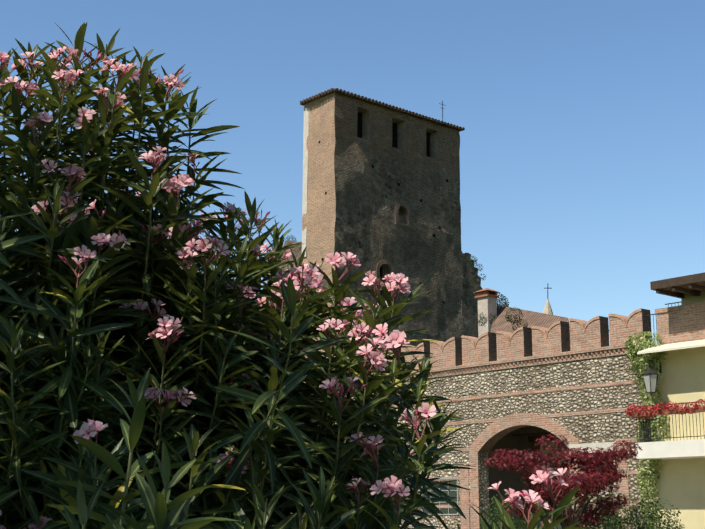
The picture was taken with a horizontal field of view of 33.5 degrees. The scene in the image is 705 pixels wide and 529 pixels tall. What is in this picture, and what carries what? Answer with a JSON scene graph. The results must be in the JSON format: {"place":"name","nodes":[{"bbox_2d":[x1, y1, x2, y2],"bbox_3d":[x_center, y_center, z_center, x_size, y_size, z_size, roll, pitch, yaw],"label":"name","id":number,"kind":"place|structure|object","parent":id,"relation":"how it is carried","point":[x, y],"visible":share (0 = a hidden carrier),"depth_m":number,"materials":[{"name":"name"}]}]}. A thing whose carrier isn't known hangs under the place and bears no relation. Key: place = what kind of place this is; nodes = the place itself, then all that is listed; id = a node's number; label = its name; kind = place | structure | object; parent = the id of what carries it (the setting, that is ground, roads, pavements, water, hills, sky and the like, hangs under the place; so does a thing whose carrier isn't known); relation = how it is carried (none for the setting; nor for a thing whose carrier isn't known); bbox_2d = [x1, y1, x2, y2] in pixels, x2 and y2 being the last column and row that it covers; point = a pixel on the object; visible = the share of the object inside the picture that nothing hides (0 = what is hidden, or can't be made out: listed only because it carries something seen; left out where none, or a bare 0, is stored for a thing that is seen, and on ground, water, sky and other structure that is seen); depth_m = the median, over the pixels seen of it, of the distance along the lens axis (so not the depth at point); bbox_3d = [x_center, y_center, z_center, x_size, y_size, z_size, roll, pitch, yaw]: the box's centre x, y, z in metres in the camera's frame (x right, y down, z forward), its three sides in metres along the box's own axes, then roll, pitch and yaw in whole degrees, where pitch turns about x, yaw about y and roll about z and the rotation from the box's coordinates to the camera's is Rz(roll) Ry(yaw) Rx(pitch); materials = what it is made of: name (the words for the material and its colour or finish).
{"place":"outdoors","nodes":[
{"label":"outdoors","id":0,"kind":"place"},
{"bbox_2d":[0,0,704,345],"label":"sky","id":1,"kind":"structure","parent":0,"point":[582,152],"materials":[{"name":"blue"}]},
{"bbox_2d":[267,240,481,337],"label":"ruined tower walls","id":2,"kind":"structure","parent":0,"point":[469,302],"depth_m":58.65,"materials":[{"name":"brown brick"}]},
{"bbox_2d":[302,92,463,357],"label":"tower","id":3,"kind":"structure","parent":0,"point":[416,160],"depth_m":56.02,"materials":[{"name":"brick"}]},
{"bbox_2d":[345,167,402,331],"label":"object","id":4,"kind":"object","parent":3,"relation":"attached to","point":[395,266],"visible":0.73,"depth_m":54.70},
{"bbox_2d":[300,88,464,131],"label":"tower roof","id":5,"kind":"structure","parent":3,"relation":"on","point":[368,100],"depth_m":56.42,"materials":[{"name":"brown tile"}]},
{"bbox_2d":[422,477,458,514],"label":"window","id":6,"kind":"structure","parent":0,"point":[453,492],"depth_m":40.79,"materials":[{"name":"grey glass"}]},
{"bbox_2d":[543,283,552,314],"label":"spire with cross","id":7,"kind":"structure","parent":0,"point":[547,309],"depth_m":95.18,"materials":[{"name":"stone"}]},
{"bbox_2d":[540,440,569,528],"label":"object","id":8,"kind":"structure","parent":0,"point":[547,452],"depth_m":42.02,"materials":[{"name":"red plant"}]},
{"bbox_2d":[483,434,641,528],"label":"maple","id":9,"kind":"object","parent":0,"point":[585,479],"depth_m":26.99,"materials":[{"name":"red plant"}]},
{"bbox_2d":[483,492,684,528],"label":"shrub","id":10,"kind":"object","parent":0,"point":[617,521],"depth_m":28.86,"materials":[{"name":"plant"}]},
{"bbox_2d":[646,301,681,341],"bbox_3d":[9.813,1.726,35.897,1.220,1.360,1.250,11,-16,-40],"label":"metal railing","id":11,"kind":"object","parent":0,"point":[656,319],"depth_m":35.79,"materials":[{"name":"grey metal"}]},
{"label":"ground","id":12,"kind":"structure","parent":0,"visible":0},
{"bbox_2d":[0,22,597,528],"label":"oleander","id":13,"kind":"object","parent":12,"relation":"on","point":[56,478],"depth_m":3.40,"materials":[{"name":"green plant"}]},
{"bbox_2d":[0,47,573,528],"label":"flowers","id":14,"kind":"object","parent":13,"relation":"on","point":[170,395],"visible":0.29,"depth_m":3.43,"materials":[{"name":"pink plant"}]},
{"bbox_2d":[291,353,653,528],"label":"cobble wall","id":15,"kind":"structure","parent":12,"relation":"on","point":[601,427],"depth_m":38.27,"materials":[{"name":"grey stone"}]},
{"bbox_2d":[624,331,669,528],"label":"ivy","id":16,"kind":"object","parent":15,"relation":"attached to","point":[638,348],"depth_m":34.86,"materials":[{"name":"green plant"}]},
{"bbox_2d":[304,302,704,528],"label":"brick battlement wall","id":17,"kind":"structure","parent":12,"relation":"on","point":[516,348],"depth_m":38.55,"materials":[{"name":"brown brick"}]},
{"bbox_2d":[569,442,615,453],"bbox_3d":[7.590,5.740,36.579,0.330,0.300,1.800,11,-16,-40],"label":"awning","id":18,"kind":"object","parent":17,"relation":"attached to","point":[606,445],"depth_m":36.43,"materials":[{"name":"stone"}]},
{"bbox_2d":[490,305,570,350],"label":"house roof","id":19,"kind":"structure","parent":12,"relation":"on","point":[503,324],"depth_m":47.28,"materials":[{"name":"brown tile"}]},
{"bbox_2d":[271,235,570,342],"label":"trees","id":20,"kind":"object","parent":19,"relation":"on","point":[500,304],"visible":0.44,"depth_m":48.90,"materials":[{"name":"green plant"}]},
{"bbox_2d":[473,288,499,336],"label":"chimney","id":21,"kind":"object","parent":19,"relation":"on","point":[487,301],"visible":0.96,"depth_m":48.91,"materials":[{"name":"paint"}]},
{"bbox_2d":[488,426,613,528],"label":"archway","id":22,"kind":"object","parent":12,"relation":"on","point":[522,439],"visible":0.12,"depth_m":41.34,"materials":[{"name":"paint"}]},
{"bbox_2d":[636,272,704,528],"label":"house","id":23,"kind":"structure","parent":12,"relation":"on","point":[680,485],"depth_m":34.05,"materials":[{"name":"yellow paint"}]},
{"bbox_2d":[642,360,661,394],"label":"lantern wall","id":24,"kind":"structure","parent":23,"relation":"attached to","point":[650,377],"depth_m":34.42,"materials":[{"name":"metal"}]},
{"bbox_2d":[636,401,704,441],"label":"balcony railing","id":25,"kind":"object","parent":23,"relation":"on","point":[653,430],"visible":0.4,"depth_m":33.53,"materials":[{"name":"metal"}]},
{"bbox_2d":[629,406,704,418],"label":"flower boxes","id":26,"kind":"object","parent":25,"relation":"attached to","point":[668,412],"visible":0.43,"depth_m":33.28,"materials":[{"name":"ceramic"}]},
{"bbox_2d":[625,399,704,420],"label":"red flowers","id":27,"kind":"object","parent":26,"relation":"in","point":[635,409],"visible":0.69,"depth_m":33.33,"materials":[{"name":"red plant"}]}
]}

